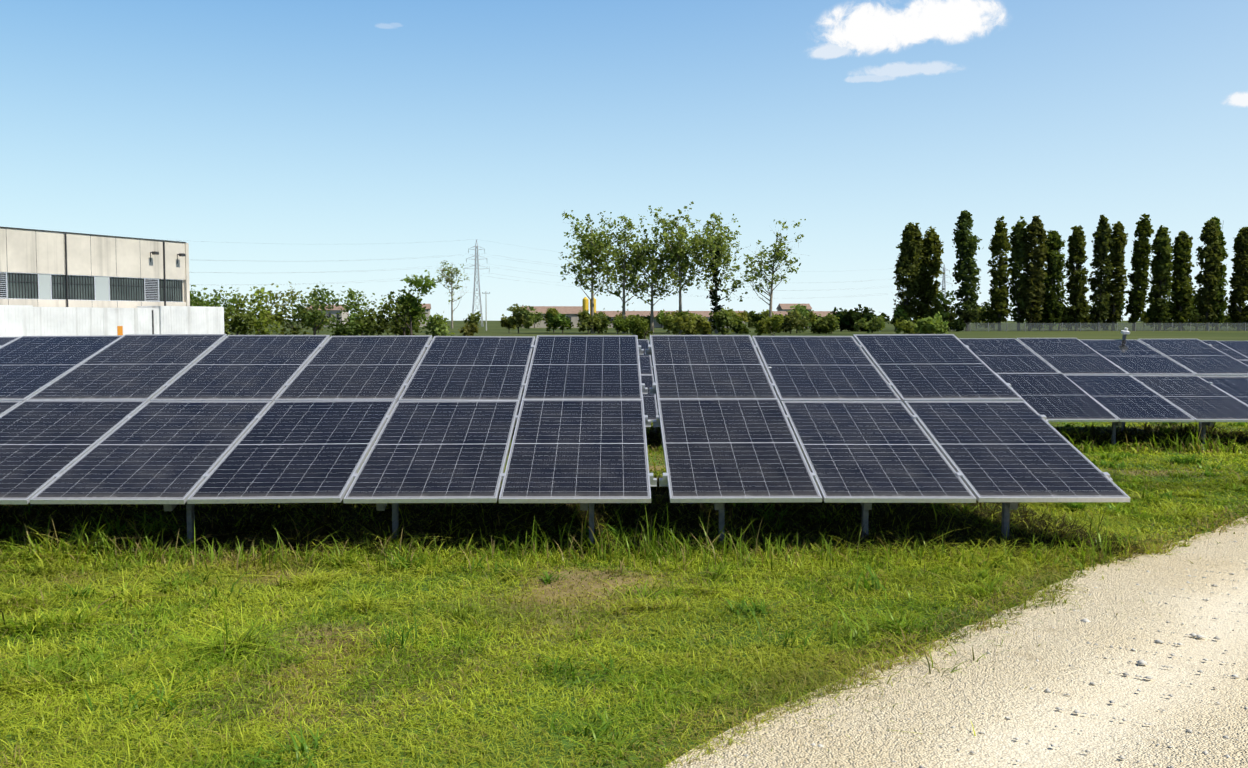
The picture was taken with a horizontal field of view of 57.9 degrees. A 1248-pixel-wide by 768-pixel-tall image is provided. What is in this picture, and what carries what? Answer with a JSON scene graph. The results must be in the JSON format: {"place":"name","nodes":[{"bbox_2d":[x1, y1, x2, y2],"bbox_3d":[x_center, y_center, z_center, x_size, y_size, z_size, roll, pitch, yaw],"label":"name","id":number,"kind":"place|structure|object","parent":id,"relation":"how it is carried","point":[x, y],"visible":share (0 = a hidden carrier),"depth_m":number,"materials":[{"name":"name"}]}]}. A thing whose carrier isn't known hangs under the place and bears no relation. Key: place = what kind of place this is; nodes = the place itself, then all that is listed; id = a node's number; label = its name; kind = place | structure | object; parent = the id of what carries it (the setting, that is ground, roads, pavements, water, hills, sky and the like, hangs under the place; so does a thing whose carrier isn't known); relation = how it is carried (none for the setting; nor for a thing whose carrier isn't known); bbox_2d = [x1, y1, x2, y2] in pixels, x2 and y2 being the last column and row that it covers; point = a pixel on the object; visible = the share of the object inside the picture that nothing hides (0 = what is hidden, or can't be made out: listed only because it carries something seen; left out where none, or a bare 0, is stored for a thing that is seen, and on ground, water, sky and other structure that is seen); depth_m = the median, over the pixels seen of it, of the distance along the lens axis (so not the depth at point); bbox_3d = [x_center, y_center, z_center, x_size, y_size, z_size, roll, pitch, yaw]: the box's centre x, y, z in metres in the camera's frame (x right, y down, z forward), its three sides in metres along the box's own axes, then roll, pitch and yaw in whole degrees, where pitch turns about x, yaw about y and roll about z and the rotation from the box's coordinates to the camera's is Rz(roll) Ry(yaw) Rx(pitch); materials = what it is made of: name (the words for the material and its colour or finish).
{"place":"outdoors","nodes":[
{"label":"outdoors","id":0,"kind":"place"},
{"bbox_2d":[0,421,1247,767],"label":"field grass","id":1,"kind":"structure","parent":0,"point":[332,521],"depth_m":6.86,"materials":[{"name":"green plant"}]},
{"bbox_2d":[0,0,1247,320],"label":"sky","id":2,"kind":"structure","parent":0,"point":[321,133],"materials":[{"name":"blue"}]},
{"bbox_2d":[224,321,1247,465],"bbox_3d":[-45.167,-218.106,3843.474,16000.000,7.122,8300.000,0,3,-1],"label":"ground","id":3,"kind":"structure","parent":0,"point":[494,328],"depth_m":201.72,"materials":[{"name":"green plant"}]},
{"bbox_2d":[0,226,189,307],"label":"factory building","id":4,"kind":"structure","parent":3,"relation":"on","point":[42,268],"depth_m":90.87,"materials":[{"name":"concrete"}]},
{"bbox_2d":[0,305,223,336],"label":"boundary wall","id":5,"kind":"structure","parent":3,"relation":"on","point":[22,320],"depth_m":88.86,"materials":[{"name":"white paint"}]},
{"bbox_2d":[190,270,441,335],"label":"hedgerow","id":6,"kind":"object","parent":3,"relation":"on","point":[401,316],"visible":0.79,"depth_m":122.00,"materials":[{"name":"green plant"}]},
{"bbox_2d":[0,334,656,545],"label":"solar panel array","id":7,"kind":"object","parent":3,"relation":"on","point":[170,422],"visible":0.96,"depth_m":10.01,"materials":[{"name":"glass"}]},
{"bbox_2d":[432,260,469,327],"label":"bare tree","id":8,"kind":"object","parent":3,"relation":"on","point":[450,279],"visible":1,"depth_m":328.18,"materials":[{"name":"green plant"}]},
{"bbox_2d":[465,239,487,326],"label":"pylon","id":9,"kind":"object","parent":3,"relation":"on","point":[475,274],"visible":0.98,"depth_m":414.00,"materials":[{"name":"silver metal"}]},
{"bbox_2d":[159,239,943,297],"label":"power lines","id":10,"kind":"object","parent":9,"relation":"hanging from","point":[499,274],"visible":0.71,"depth_m":409.40,"materials":[{"name":"grey metal"}]},
{"bbox_2d":[482,292,489,330],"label":"utility pole","id":11,"kind":"object","parent":3,"relation":"on","point":[486,314],"visible":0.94,"depth_m":259.00,"materials":[{"name":"concrete"}]},
{"bbox_2d":[226,303,885,333],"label":"hedgerow","id":12,"kind":"object","parent":3,"relation":"on","point":[516,318],"visible":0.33,"depth_m":208.70,"materials":[{"name":"green plant"}]},
{"bbox_2d":[306,304,835,327],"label":"farm buildings","id":13,"kind":"structure","parent":3,"relation":"on","point":[571,312],"depth_m":355.28,"materials":[{"name":"paint"}]},
{"bbox_2d":[582,297,595,315],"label":"silos","id":14,"kind":"object","parent":3,"relation":"on","point":[585,303],"visible":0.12,"depth_m":348.32,"materials":[{"name":"yellow metal"}]},
{"bbox_2d":[558,210,626,333],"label":"tall tree","id":15,"kind":"object","parent":3,"relation":"on","point":[591,249],"visible":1,"depth_m":196.55,"materials":[{"name":"green plant"}]},
{"bbox_2d":[581,211,659,333],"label":"tall tree","id":16,"kind":"object","parent":3,"relation":"on","point":[628,226],"visible":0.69,"depth_m":199.54,"materials":[{"name":"green plant"}]},
{"bbox_2d":[0,465,1247,767],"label":"grass blades","id":17,"kind":"object","parent":3,"relation":"on","point":[550,675],"depth_m":5.81,"materials":[{"name":"green plant"}]},
{"bbox_2d":[330,308,948,338],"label":"hedgerow","id":18,"kind":"object","parent":3,"relation":"on","point":[639,325],"visible":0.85,"depth_m":120.09,"materials":[{"name":"green plant"}]},
{"bbox_2d":[612,226,687,333],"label":"tall tree","id":19,"kind":"object","parent":3,"relation":"on","point":[652,258],"visible":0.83,"depth_m":198.39,"materials":[{"name":"green plant"}]},
{"bbox_2d":[648,201,714,333],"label":"tall tree","id":20,"kind":"object","parent":3,"relation":"on","point":[685,265],"visible":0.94,"depth_m":197.56,"materials":[{"name":"green plant"}]},
{"bbox_2d":[547,310,839,333],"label":"bushes","id":21,"kind":"object","parent":3,"relation":"on","point":[829,323],"visible":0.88,"depth_m":195.15,"materials":[{"name":"green plant"}]},
{"bbox_2d":[677,213,753,333],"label":"tall tree","id":22,"kind":"object","parent":3,"relation":"on","point":[719,245],"visible":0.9,"depth_m":199.27,"materials":[{"name":"green plant"}]},
{"bbox_2d":[244,305,1236,328],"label":"hedgerow","id":23,"kind":"object","parent":3,"relation":"on","point":[534,319],"visible":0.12,"depth_m":338.12,"materials":[{"name":"green plant"}]},
{"bbox_2d":[727,219,805,331],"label":"tall tree","id":24,"kind":"object","parent":3,"relation":"on","point":[778,255],"visible":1,"depth_m":195.85,"materials":[{"name":"green plant"}]},
{"bbox_2d":[393,338,1247,447],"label":"solar panels","id":25,"kind":"object","parent":3,"relation":"on","point":[1119,383],"visible":0.08,"depth_m":18.95,"materials":[{"name":"glass"}]},
{"bbox_2d":[1121,328,1129,339],"bbox_3d":[9.451,-0.946,21.294,0.120,0.233,0.149,0,3,-1],"label":"weather sensor","id":26,"kind":"object","parent":25,"relation":"on","point":[1125,332],"visible":1,"depth_m":21.27,"materials":[{"name":"white paint"}]},
{"bbox_2d":[777,304,978,331],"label":"hedgerow","id":27,"kind":"object","parent":3,"relation":"on","point":[848,319],"visible":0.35,"depth_m":237.22,"materials":[{"name":"green plant"}]},
{"bbox_2d":[645,334,1129,545],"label":"solar panels","id":28,"kind":"object","parent":3,"relation":"on","point":[865,421],"visible":0.94,"depth_m":9.86,"materials":[{"name":"glass"}]},
{"bbox_2d":[892,222,924,322],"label":"poplar","id":29,"kind":"object","parent":3,"relation":"on","point":[908,266],"visible":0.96,"depth_m":253.95,"materials":[{"name":"green plant"}]},
{"bbox_2d":[914,226,944,319],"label":"poplar","id":30,"kind":"object","parent":3,"relation":"on","point":[931,270],"visible":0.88,"depth_m":255.04,"materials":[{"name":"green plant"}]},
{"bbox_2d":[939,265,949,303],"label":"pylon","id":31,"kind":"object","parent":3,"relation":"on","point":[943,282],"visible":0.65,"depth_m":612.38,"materials":[{"name":"silver metal"}]},
{"bbox_2d":[649,340,1247,364],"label":"solar panels","id":32,"kind":"object","parent":3,"relation":"on","point":[1237,350],"depth_m":37.48,"materials":[{"name":"glass"}]},
{"bbox_2d":[951,210,983,330],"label":"poplar","id":33,"kind":"object","parent":3,"relation":"on","point":[965,240],"visible":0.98,"depth_m":248.06,"materials":[{"name":"green plant"}]},
{"bbox_2d":[987,216,1011,330],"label":"poplar","id":34,"kind":"object","parent":3,"relation":"on","point":[999,295],"visible":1,"depth_m":248.90,"materials":[{"name":"green plant"}]},
{"bbox_2d":[1007,216,1031,330],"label":"poplar","id":35,"kind":"object","parent":3,"relation":"on","point":[1017,243],"visible":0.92,"depth_m":249.19,"materials":[{"name":"green plant"}]},
{"bbox_2d":[1020,215,1049,330],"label":"poplar","id":36,"kind":"object","parent":3,"relation":"on","point":[1034,293],"visible":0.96,"depth_m":247.59,"materials":[{"name":"green plant"}]},
{"bbox_2d":[1039,230,1066,330],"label":"poplar","id":37,"kind":"object","parent":3,"relation":"on","point":[1055,260],"visible":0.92,"depth_m":248.87,"materials":[{"name":"green plant"}]},
{"bbox_2d":[896,286,1247,329],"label":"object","id":38,"kind":"object","parent":3,"relation":"on","point":[947,313],"visible":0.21,"depth_m":266.94,"materials":[{"name":"green plant"}]},
{"bbox_2d":[1063,225,1088,330],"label":"poplar","id":39,"kind":"object","parent":3,"relation":"on","point":[1076,287],"visible":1,"depth_m":249.14,"materials":[{"name":"green plant"}]},
{"bbox_2d":[951,323,1247,330],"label":"site fence","id":40,"kind":"object","parent":3,"relation":"on","point":[1080,328],"visible":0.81,"depth_m":244.87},
{"bbox_2d":[1088,215,1115,330],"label":"poplar","id":41,"kind":"object","parent":3,"relation":"on","point":[1102,241],"visible":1,"depth_m":248.91,"materials":[{"name":"green plant"}]},
{"bbox_2d":[1105,221,1127,330],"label":"poplar","id":42,"kind":"object","parent":3,"relation":"on","point":[1118,283],"visible":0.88,"depth_m":249.23,"materials":[{"name":"green plant"}]},
{"bbox_2d":[1124,213,1153,329],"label":"poplar","id":43,"kind":"object","parent":3,"relation":"on","point":[1140,260],"visible":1,"depth_m":249.30,"materials":[{"name":"green plant"}]},
{"bbox_2d":[1146,225,1174,330],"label":"poplar","id":44,"kind":"object","parent":3,"relation":"on","point":[1161,264],"visible":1,"depth_m":250.12,"materials":[{"name":"green plant"}]},
{"bbox_2d":[1170,231,1195,330],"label":"poplar","id":45,"kind":"object","parent":3,"relation":"on","point":[1182,288],"visible":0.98,"depth_m":249.85,"materials":[{"name":"green plant"}]},
{"bbox_2d":[1194,218,1223,330],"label":"poplar","id":46,"kind":"object","parent":3,"relation":"on","point":[1207,236],"visible":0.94,"depth_m":249.52,"materials":[{"name":"green plant"}]},
{"bbox_2d":[1205,216,1228,330],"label":"poplar","id":47,"kind":"object","parent":3,"relation":"on","point":[1220,284],"visible":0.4,"depth_m":249.79,"materials":[{"name":"green plant"}]},
{"bbox_2d":[1227,226,1247,330],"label":"poplar","id":48,"kind":"object","parent":3,"relation":"on","point":[1238,281],"visible":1,"depth_m":250.55,"materials":[{"name":"green plant"}]},
{"bbox_2d":[663,515,1247,767],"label":"gravel road","id":49,"kind":"structure","parent":0,"point":[972,692],"depth_m":5.12,"materials":[{"name":"beige gravel"}]},
{"bbox_2d":[735,533,1247,767],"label":"road pebbles","id":50,"kind":"object","parent":49,"relation":"on","point":[1139,662],"visible":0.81,"depth_m":5.30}
]}

